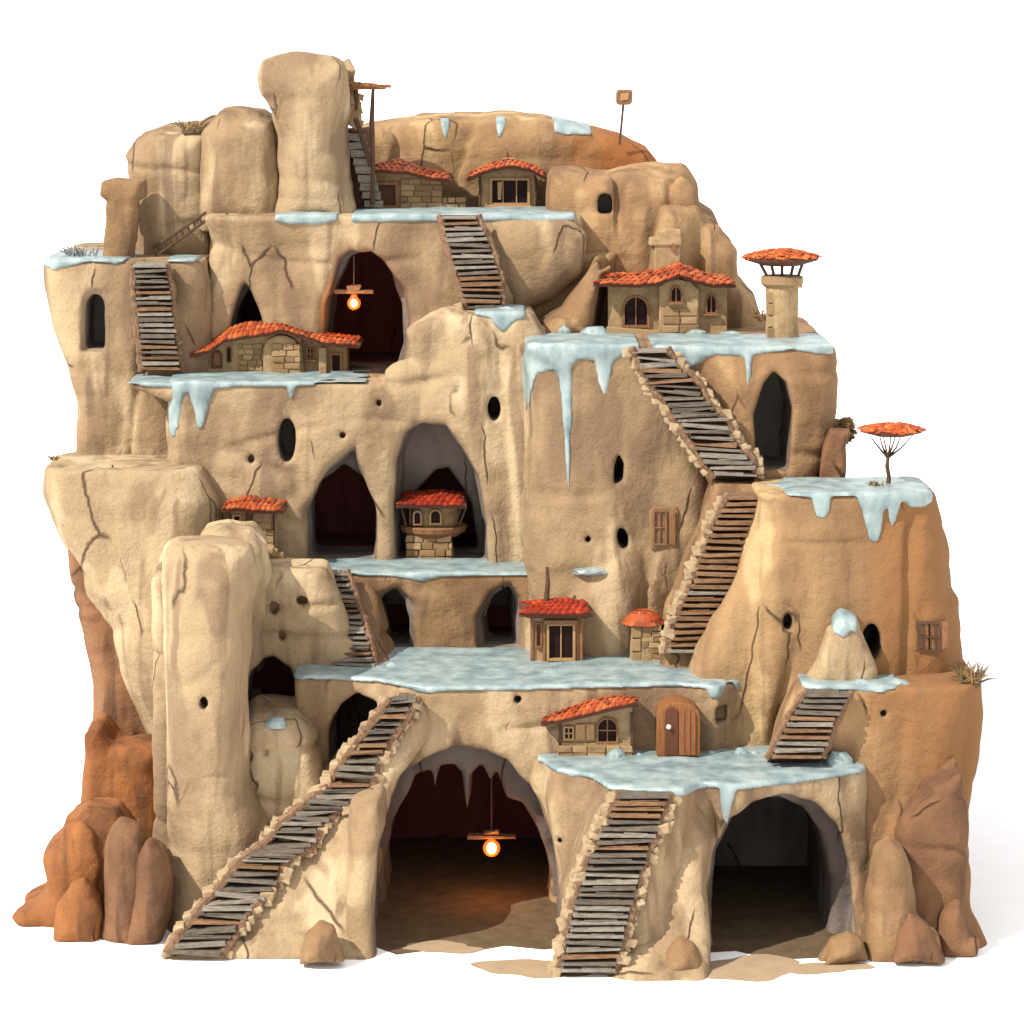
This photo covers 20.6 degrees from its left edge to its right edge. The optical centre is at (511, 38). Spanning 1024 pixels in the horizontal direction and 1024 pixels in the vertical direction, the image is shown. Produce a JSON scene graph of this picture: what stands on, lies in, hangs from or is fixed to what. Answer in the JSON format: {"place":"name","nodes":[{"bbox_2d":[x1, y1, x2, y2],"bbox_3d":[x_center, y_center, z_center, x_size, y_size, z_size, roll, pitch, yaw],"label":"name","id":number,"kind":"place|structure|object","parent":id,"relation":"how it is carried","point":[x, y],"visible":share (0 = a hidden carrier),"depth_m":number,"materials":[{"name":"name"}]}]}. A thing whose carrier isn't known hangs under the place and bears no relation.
{"place":"outdoors","nodes":[
{"label":"outdoors","id":0,"kind":"place"},
{"bbox_2d":[67,549,145,802],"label":"cliff","id":1,"kind":"structure","parent":0,"point":[112,698],"depth_m":122.93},
{"bbox_2d":[82,712,155,837],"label":"rock spire","id":2,"kind":"object","parent":1,"relation":"on","point":[118,763],"visible":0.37,"depth_m":120.09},
{"bbox_2d":[43,242,211,454],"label":"cliff","id":3,"kind":"structure","parent":0,"point":[91,313],"depth_m":126.91,"materials":[{"name":"stone"}]},
{"bbox_2d":[43,250,139,269],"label":"ice sheet","id":4,"kind":"object","parent":3,"relation":"on","point":[58,260],"visible":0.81,"depth_m":127.07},
{"bbox_2d":[56,241,99,255],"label":"grass tuft","id":5,"kind":"object","parent":4,"relation":"on","point":[69,252],"visible":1,"depth_m":128.28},
{"bbox_2d":[100,177,147,256],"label":"rock column","id":6,"kind":"object","parent":3,"relation":"on","point":[122,197],"visible":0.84,"depth_m":128.54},
{"bbox_2d":[125,121,210,254],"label":"rock column","id":7,"kind":"object","parent":3,"relation":"on","point":[163,161],"visible":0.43,"depth_m":130.63,"materials":[{"name":"stone"}]},
{"bbox_2d":[173,116,209,133],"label":"grass tuft","id":8,"kind":"object","parent":7,"relation":"on","point":[191,127],"visible":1,"depth_m":130.93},
{"bbox_2d":[150,211,206,256],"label":"ladder","id":9,"kind":"object","parent":3,"relation":"on","point":[183,236],"visible":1,"depth_m":129.35,"materials":[{"name":"brown wood"}]},
{"bbox_2d":[42,452,222,733],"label":"cliff","id":10,"kind":"structure","parent":0,"point":[120,521],"depth_m":121.93,"materials":[{"name":"stone"}]},
{"bbox_2d":[133,384,172,400],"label":"cliff","id":11,"kind":"structure","parent":0,"point":[164,393],"depth_m":123.91,"materials":[{"name":"stone"}]},
{"bbox_2d":[151,552,263,846],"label":"cliff","id":12,"kind":"structure","parent":0,"point":[159,754],"depth_m":116.49,"materials":[{"name":"stone"}]},
{"bbox_2d":[221,495,287,547],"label":"stone house","id":13,"kind":"structure","parent":12,"relation":"on","point":[262,513],"depth_m":122.31,"materials":[{"name":"tile"}]},
{"bbox_2d":[200,519,271,633],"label":"cliff","id":14,"kind":"structure","parent":0,"point":[252,533],"depth_m":117.21,"materials":[{"name":"stone"}]},
{"bbox_2d":[248,694,323,822],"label":"cliff","id":15,"kind":"structure","parent":0,"point":[286,765],"depth_m":114.26,"materials":[{"name":"stone"}]},
{"bbox_2d":[163,687,430,958],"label":"cliff","id":16,"kind":"structure","parent":0,"point":[313,893],"depth_m":110.89,"materials":[{"name":"stone"}]},
{"bbox_2d":[161,535,269,931],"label":"rock column","id":17,"kind":"object","parent":16,"relation":"on","point":[216,818],"visible":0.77,"depth_m":112.38,"materials":[{"name":"stone"}]},
{"bbox_2d":[263,559,358,675],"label":"cliff","id":18,"kind":"structure","parent":0,"point":[306,619],"depth_m":117.87,"materials":[{"name":"stone"}]},
{"bbox_2d":[242,251,403,361],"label":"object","id":19,"kind":"structure","parent":0,"point":[374,321],"depth_m":136.28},
{"bbox_2d":[165,302,544,615],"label":"cliff","id":20,"kind":"structure","parent":0,"point":[448,393],"depth_m":123.76,"materials":[{"name":"stone"}]},
{"bbox_2d":[127,373,172,387],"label":"ice sheet","id":21,"kind":"object","parent":20,"relation":"on","point":[153,380],"visible":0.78,"depth_m":124.44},
{"bbox_2d":[128,262,185,373],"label":"staircase","id":22,"kind":"structure","parent":21,"relation":"on","point":[153,294],"depth_m":126.00,"materials":[{"name":"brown wood"}]},
{"bbox_2d":[168,370,370,436],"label":"ice sheet","id":23,"kind":"object","parent":20,"relation":"on","point":[199,387],"visible":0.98,"depth_m":123.88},
{"bbox_2d":[190,320,362,373],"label":"stone house","id":24,"kind":"structure","parent":23,"relation":"on","point":[256,346],"depth_m":127.36,"materials":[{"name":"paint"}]},
{"bbox_2d":[474,304,525,331],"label":"ice sheet","id":25,"kind":"object","parent":20,"relation":"on","point":[503,320],"visible":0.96,"depth_m":123.64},
{"bbox_2d":[436,214,506,309],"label":"staircase","id":26,"kind":"structure","parent":25,"relation":"on","point":[472,255],"depth_m":126.03,"materials":[{"name":"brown wood"}]},
{"bbox_2d":[348,127,373,207],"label":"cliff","id":27,"kind":"structure","parent":0,"point":[359,200],"depth_m":132.53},
{"bbox_2d":[346,784,386,959],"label":"cliff","id":28,"kind":"structure","parent":0,"point":[367,817],"depth_m":109.92,"materials":[{"name":"stone"}]},
{"bbox_2d":[355,581,394,661],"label":"cliff","id":29,"kind":"structure","parent":0,"point":[374,606],"depth_m":120.43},
{"bbox_2d":[205,213,582,372],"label":"cliff","id":30,"kind":"structure","parent":0,"point":[288,274],"depth_m":127.84,"materials":[{"name":"stone"}]},
{"bbox_2d":[198,106,278,231],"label":"rock column","id":31,"kind":"object","parent":30,"relation":"on","point":[238,170],"visible":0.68,"depth_m":130.11,"materials":[{"name":"stone"}]},
{"bbox_2d":[257,51,356,213],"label":"rock tower","id":32,"kind":"structure","parent":30,"relation":"on","point":[306,95],"depth_m":129.53,"materials":[{"name":"stone"}]},
{"bbox_2d":[348,81,391,204],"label":"lookout","id":33,"kind":"object","parent":32,"relation":"attached to","point":[356,121],"visible":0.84,"depth_m":131.27,"materials":[{"name":"brown wood"}]},
{"bbox_2d":[275,211,338,224],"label":"ice sheet","id":34,"kind":"object","parent":30,"relation":"on","point":[302,217],"visible":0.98,"depth_m":127.66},
{"bbox_2d":[334,256,373,306],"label":"hanging lamp","id":35,"kind":"object","parent":30,"relation":"hanging from","point":[353,289],"visible":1,"depth_m":128.47,"materials":[{"name":"brown wood"}]},
{"bbox_2d":[351,206,574,222],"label":"ice sheet","id":36,"kind":"object","parent":30,"relation":"on","point":[405,214],"visible":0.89,"depth_m":127.93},
{"bbox_2d":[348,133,382,207],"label":"stone steps","id":37,"kind":"structure","parent":36,"relation":"on","point":[362,167],"depth_m":131.76,"materials":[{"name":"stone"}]},
{"bbox_2d":[357,157,465,207],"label":"stone house","id":38,"kind":"structure","parent":36,"relation":"on","point":[402,183],"depth_m":132.91,"materials":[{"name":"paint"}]},
{"bbox_2d":[377,181,398,207],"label":"doorway","id":39,"kind":"structure","parent":38,"relation":"in","point":[389,190],"depth_m":132.97,"materials":[{"name":"brown wood"}]},
{"bbox_2d":[466,157,546,206],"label":"stone house","id":40,"kind":"structure","parent":36,"relation":"on","point":[508,181],"depth_m":133.21,"materials":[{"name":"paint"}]},
{"bbox_2d":[488,178,531,206],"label":"window","id":41,"kind":"structure","parent":40,"relation":"in","point":[515,191],"depth_m":133.19,"materials":[{"name":"brown wood"}]},
{"bbox_2d":[315,464,476,546],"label":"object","id":42,"kind":"structure","parent":0,"point":[345,511],"depth_m":131.27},
{"bbox_2d":[252,657,540,837],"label":"cliff","id":43,"kind":"structure","parent":0,"point":[428,807],"depth_m":125.94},
{"bbox_2d":[325,559,528,647],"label":"cliff","id":44,"kind":"structure","parent":0,"point":[446,611],"depth_m":121.24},
{"bbox_2d":[327,558,526,580],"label":"ice sheet","id":45,"kind":"object","parent":44,"relation":"on","point":[420,569],"visible":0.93,"depth_m":122.13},
{"bbox_2d":[396,489,467,558],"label":"balcony tower","id":46,"kind":"structure","parent":45,"relation":"on","point":[433,527],"depth_m":124.74,"materials":[{"name":"stone"}]},
{"bbox_2d":[386,604,510,633],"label":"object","id":47,"kind":"structure","parent":0,"point":[499,618],"depth_m":126.03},
{"bbox_2d":[352,110,656,206],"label":"cliff","id":48,"kind":"structure","parent":0,"point":[467,145],"depth_m":136.07,"materials":[{"name":"stone"}]},
{"bbox_2d":[552,116,590,134],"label":"ice sheet","id":49,"kind":"object","parent":48,"relation":"on","point":[564,126],"visible":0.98,"depth_m":136.28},
{"bbox_2d":[616,89,632,144],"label":"signpost","id":50,"kind":"object","parent":48,"relation":"on","point":[624,97],"visible":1,"depth_m":135.50,"materials":[{"name":"brown wood"}]},
{"bbox_2d":[0,49,1023,1023],"bbox_3d":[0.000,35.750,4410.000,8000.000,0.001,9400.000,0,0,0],"label":"ground","id":51,"kind":"structure","parent":0,"point":[886,185],"depth_m":318.48,"materials":[{"name":"stone"}]},
{"bbox_2d":[12,797,136,927],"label":"rock spire","id":52,"kind":"object","parent":51,"relation":"on","point":[74,849],"visible":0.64,"depth_m":113.35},
{"bbox_2d":[53,877,102,941],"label":"boulder","id":53,"kind":"object","parent":51,"relation":"on","point":[79,913],"visible":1,"depth_m":111.38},
{"bbox_2d":[100,816,148,943],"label":"boulder","id":54,"kind":"object","parent":51,"relation":"on","point":[127,838],"visible":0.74,"depth_m":111.13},
{"bbox_2d":[126,837,174,944],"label":"boulder","id":55,"kind":"object","parent":51,"relation":"on","point":[154,899],"visible":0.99,"depth_m":110.91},
{"bbox_2d":[160,694,422,959],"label":"staircase","id":56,"kind":"structure","parent":51,"relation":"on","point":[234,900],"depth_m":111.43,"materials":[{"name":"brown wood"}]},
{"bbox_2d":[300,920,344,964],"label":"boulder","id":57,"kind":"object","parent":51,"relation":"on","point":[321,942],"visible":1,"depth_m":108.00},
{"bbox_2d":[376,837,559,954],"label":"sand patch","id":58,"kind":"object","parent":51,"relation":"on","point":[473,893],"visible":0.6,"depth_m":117.44,"materials":[{"name":"sand"}]},
{"bbox_2d":[402,940,482,953],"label":"sand patch","id":59,"kind":"object","parent":58,"relation":"on","point":[442,946],"visible":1,"depth_m":110.68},
{"bbox_2d":[470,959,591,978],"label":"sand patch","id":60,"kind":"object","parent":51,"relation":"on","point":[532,968],"visible":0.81,"depth_m":108.33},
{"bbox_2d":[546,789,682,977],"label":"staircase","id":61,"kind":"structure","parent":51,"relation":"on","point":[606,888],"depth_m":107.61,"materials":[{"name":"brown wood"}]},
{"bbox_2d":[666,936,701,970],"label":"boulder","id":62,"kind":"object","parent":51,"relation":"on","point":[682,953],"visible":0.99,"depth_m":107.42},
{"bbox_2d":[707,954,799,981],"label":"sand patch","id":63,"kind":"object","parent":51,"relation":"on","point":[758,967],"visible":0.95,"depth_m":108.32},
{"bbox_2d":[711,866,835,958],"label":"floor","id":64,"kind":"structure","parent":51,"relation":"on","point":[772,910],"depth_m":115.03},
{"bbox_2d":[777,962,874,974],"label":"sand patch","id":65,"kind":"object","parent":51,"relation":"on","point":[812,968],"visible":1,"depth_m":108.31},
{"bbox_2d":[818,931,867,964],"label":"boulder","id":66,"kind":"object","parent":51,"relation":"on","point":[845,947],"visible":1,"depth_m":108.69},
{"bbox_2d":[861,835,941,963],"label":"boulder","id":67,"kind":"object","parent":51,"relation":"on","point":[889,901],"visible":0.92,"depth_m":108.96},
{"bbox_2d":[893,913,944,962],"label":"boulder","id":68,"kind":"object","parent":51,"relation":"on","point":[916,941],"visible":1,"depth_m":108.28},
{"bbox_2d":[936,898,979,956],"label":"boulder","id":69,"kind":"object","parent":51,"relation":"on","point":[957,938],"visible":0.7,"depth_m":109.49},
{"bbox_2d":[0,0,1023,48],"label":"sky","id":70,"kind":"structure","parent":0,"point":[24,24],"materials":[{"name":"white"}]},
{"bbox_2d":[295,678,742,945],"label":"cliff","id":71,"kind":"structure","parent":0,"point":[506,736],"depth_m":114.50,"materials":[{"name":"stone"}]},
{"bbox_2d":[467,777,515,853],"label":"hanging lamp","id":72,"kind":"object","parent":71,"relation":"hanging from","point":[491,834],"visible":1,"depth_m":116.88,"materials":[{"name":"brown wood"}]},
{"bbox_2d":[294,647,739,697],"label":"ice sheet","id":73,"kind":"object","parent":71,"relation":"on","point":[428,669],"visible":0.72,"depth_m":116.30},
{"bbox_2d":[332,569,378,666],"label":"staircase","id":74,"kind":"structure","parent":73,"relation":"on","point":[360,633],"depth_m":118.83,"materials":[{"name":"grey wood"}]},
{"bbox_2d":[518,567,592,661],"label":"kiosk","id":75,"kind":"object","parent":73,"relation":"on","point":[556,629],"visible":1,"depth_m":118.47,"materials":[{"name":"brown wood"}]},
{"bbox_2d":[547,624,574,660],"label":"double door","id":76,"kind":"structure","parent":75,"relation":"in","point":[560,637],"depth_m":118.52,"materials":[{"name":"brown wood"}]},
{"bbox_2d":[621,608,663,660],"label":"stone hut","id":77,"kind":"object","parent":73,"relation":"on","point":[645,625],"visible":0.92,"depth_m":118.61,"materials":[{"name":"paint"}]},
{"bbox_2d":[491,220,586,307],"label":"cliff","id":78,"kind":"structure","parent":0,"point":[542,261],"depth_m":127.17,"materials":[{"name":"stone"}]},
{"bbox_2d":[537,253,610,332],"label":"cliff","id":79,"kind":"structure","parent":0,"point":[579,309],"depth_m":126.12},
{"bbox_2d":[533,251,615,326],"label":"cliff","id":80,"kind":"structure","parent":0,"point":[557,300],"depth_m":128.48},
{"bbox_2d":[519,327,707,655],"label":"cliff","id":81,"kind":"structure","parent":0,"point":[631,465],"depth_m":120.46,"materials":[{"name":"stone"}]},
{"bbox_2d":[522,333,638,489],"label":"ice sheet","id":82,"kind":"object","parent":81,"relation":"on","point":[560,354],"visible":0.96,"depth_m":120.59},
{"bbox_2d":[649,506,677,548],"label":"barred window","id":83,"kind":"structure","parent":81,"relation":"attached to","point":[663,526],"depth_m":120.39,"materials":[{"name":"wood"}]},
{"bbox_2d":[593,228,735,333],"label":"stone house","id":84,"kind":"structure","parent":81,"relation":"on","point":[670,292],"depth_m":126.16,"materials":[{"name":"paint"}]},
{"bbox_2d":[622,295,649,327],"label":"window","id":85,"kind":"structure","parent":84,"relation":"in","point":[635,309],"depth_m":126.17,"materials":[{"name":"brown wood"}]},
{"bbox_2d":[667,285,684,304],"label":"window","id":86,"kind":"structure","parent":84,"relation":"in","point":[676,295],"depth_m":125.64,"materials":[{"name":"brown wood"}]},
{"bbox_2d":[703,294,718,315],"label":"window","id":87,"kind":"structure","parent":84,"relation":"in","point":[711,301],"depth_m":126.07,"materials":[{"name":"brown wood"}]},
{"bbox_2d":[545,162,700,272],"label":"cliff","id":88,"kind":"structure","parent":0,"point":[617,209],"depth_m":129.56,"materials":[{"name":"stone"}]},
{"bbox_2d":[559,787,710,972],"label":"cliff","id":89,"kind":"structure","parent":0,"point":[680,903],"depth_m":108.66,"materials":[{"name":"stone"}]},
{"bbox_2d":[655,695,699,755],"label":"arched door","id":90,"kind":"structure","parent":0,"point":[677,725],"depth_m":113.28,"materials":[{"name":"brown wood"}]},
{"bbox_2d":[665,707,677,754],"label":"door leaf","id":91,"kind":"structure","parent":90,"relation":"in","point":[671,714],"depth_m":113.26,"materials":[{"name":"brown wood"}]},
{"bbox_2d":[622,346,763,480],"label":"staircase","id":92,"kind":"structure","parent":0,"point":[701,422],"depth_m":118.40,"materials":[{"name":"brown wood"}]},
{"bbox_2d":[530,758,868,980],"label":"cliff","id":93,"kind":"structure","parent":0,"point":[778,825],"depth_m":111.78,"materials":[{"name":"stone"}]},
{"bbox_2d":[537,745,865,823],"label":"ice sheet","id":94,"kind":"object","parent":93,"relation":"on","point":[728,772],"visible":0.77,"depth_m":111.29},
{"bbox_2d":[541,695,638,755],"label":"hut","id":95,"kind":"object","parent":94,"relation":"on","point":[601,726],"visible":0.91,"depth_m":113.66,"materials":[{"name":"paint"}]},
{"bbox_2d":[596,717,617,743],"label":"window","id":96,"kind":"structure","parent":95,"relation":"in","point":[607,727],"depth_m":113.76,"materials":[{"name":"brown wood"}]},
{"bbox_2d":[763,688,853,761],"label":"staircase","id":97,"kind":"structure","parent":94,"relation":"on","point":[812,718],"depth_m":111.79,"materials":[{"name":"brown wood"}]},
{"bbox_2d":[826,750,852,766],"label":"ice lump","id":98,"kind":"object","parent":94,"relation":"on","point":[836,759],"visible":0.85,"depth_m":112.04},
{"bbox_2d":[648,201,763,327],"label":"cliff","id":99,"kind":"structure","parent":0,"point":[707,245],"depth_m":128.54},
{"bbox_2d":[660,479,755,667],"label":"cliff","id":100,"kind":"structure","parent":0,"point":[715,488],"depth_m":118.33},
{"bbox_2d":[643,317,837,482],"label":"cliff","id":101,"kind":"structure","parent":0,"point":[782,406],"depth_m":119.61,"materials":[{"name":"stone"}]},
{"bbox_2d":[647,333,832,384],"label":"ice sheet","id":102,"kind":"object","parent":101,"relation":"on","point":[696,348],"visible":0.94,"depth_m":120.24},
{"bbox_2d":[739,247,822,337],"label":"canopy tower","id":103,"kind":"structure","parent":101,"relation":"on","point":[782,291],"depth_m":123.10,"materials":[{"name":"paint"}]},
{"bbox_2d":[818,418,849,477],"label":"rock","id":104,"kind":"object","parent":101,"relation":"on","point":[833,462],"visible":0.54,"depth_m":119.06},
{"bbox_2d":[836,417,857,443],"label":"shrub","id":105,"kind":"object","parent":104,"relation":"on","point":[847,422],"visible":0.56,"depth_m":120.64,"materials":[{"name":"brown plant"}]},
{"bbox_2d":[688,479,962,745],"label":"cliff","id":106,"kind":"structure","parent":0,"point":[804,573],"depth_m":114.86,"materials":[{"name":"stone"}]},
{"bbox_2d":[658,492,757,654],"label":"staircase","id":107,"kind":"structure","parent":106,"relation":"on","point":[709,575],"depth_m":116.71,"materials":[{"name":"brown wood"}]},
{"bbox_2d":[768,476,932,541],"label":"ice sheet","id":108,"kind":"object","parent":106,"relation":"on","point":[875,502],"visible":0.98,"depth_m":114.90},
{"bbox_2d":[856,422,926,483],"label":"umbrella tree","id":109,"kind":"object","parent":108,"relation":"on","point":[890,430],"visible":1,"depth_m":116.60,"materials":[{"name":"orange plant"}]},
{"bbox_2d":[917,620,947,651],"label":"barred window","id":110,"kind":"structure","parent":106,"relation":"attached to","point":[932,636],"depth_m":114.88,"materials":[{"name":"brown wood"}]},
{"bbox_2d":[770,660,986,948],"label":"cliff","id":111,"kind":"structure","parent":0,"point":[900,742],"depth_m":112.59,"materials":[{"name":"stone"}]},
{"bbox_2d":[806,619,877,680],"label":"rock cone","id":112,"kind":"object","parent":111,"relation":"on","point":[848,656],"visible":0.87,"depth_m":113.40,"materials":[{"name":"stone"}]},
{"bbox_2d":[831,608,856,637],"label":"ice sheet","id":113,"kind":"object","parent":112,"relation":"on","point":[843,622],"visible":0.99,"depth_m":113.57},
{"bbox_2d":[798,674,896,691],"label":"ice sheet","id":114,"kind":"object","parent":111,"relation":"on","point":[879,684],"visible":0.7,"depth_m":112.76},
{"bbox_2d":[945,660,995,685],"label":"grass tuft","id":115,"kind":"object","parent":111,"relation":"on","point":[975,678],"visible":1,"depth_m":113.31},
{"bbox_2d":[894,757,973,933],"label":"cliff","id":116,"kind":"structure","parent":0,"point":[931,833],"depth_m":110.38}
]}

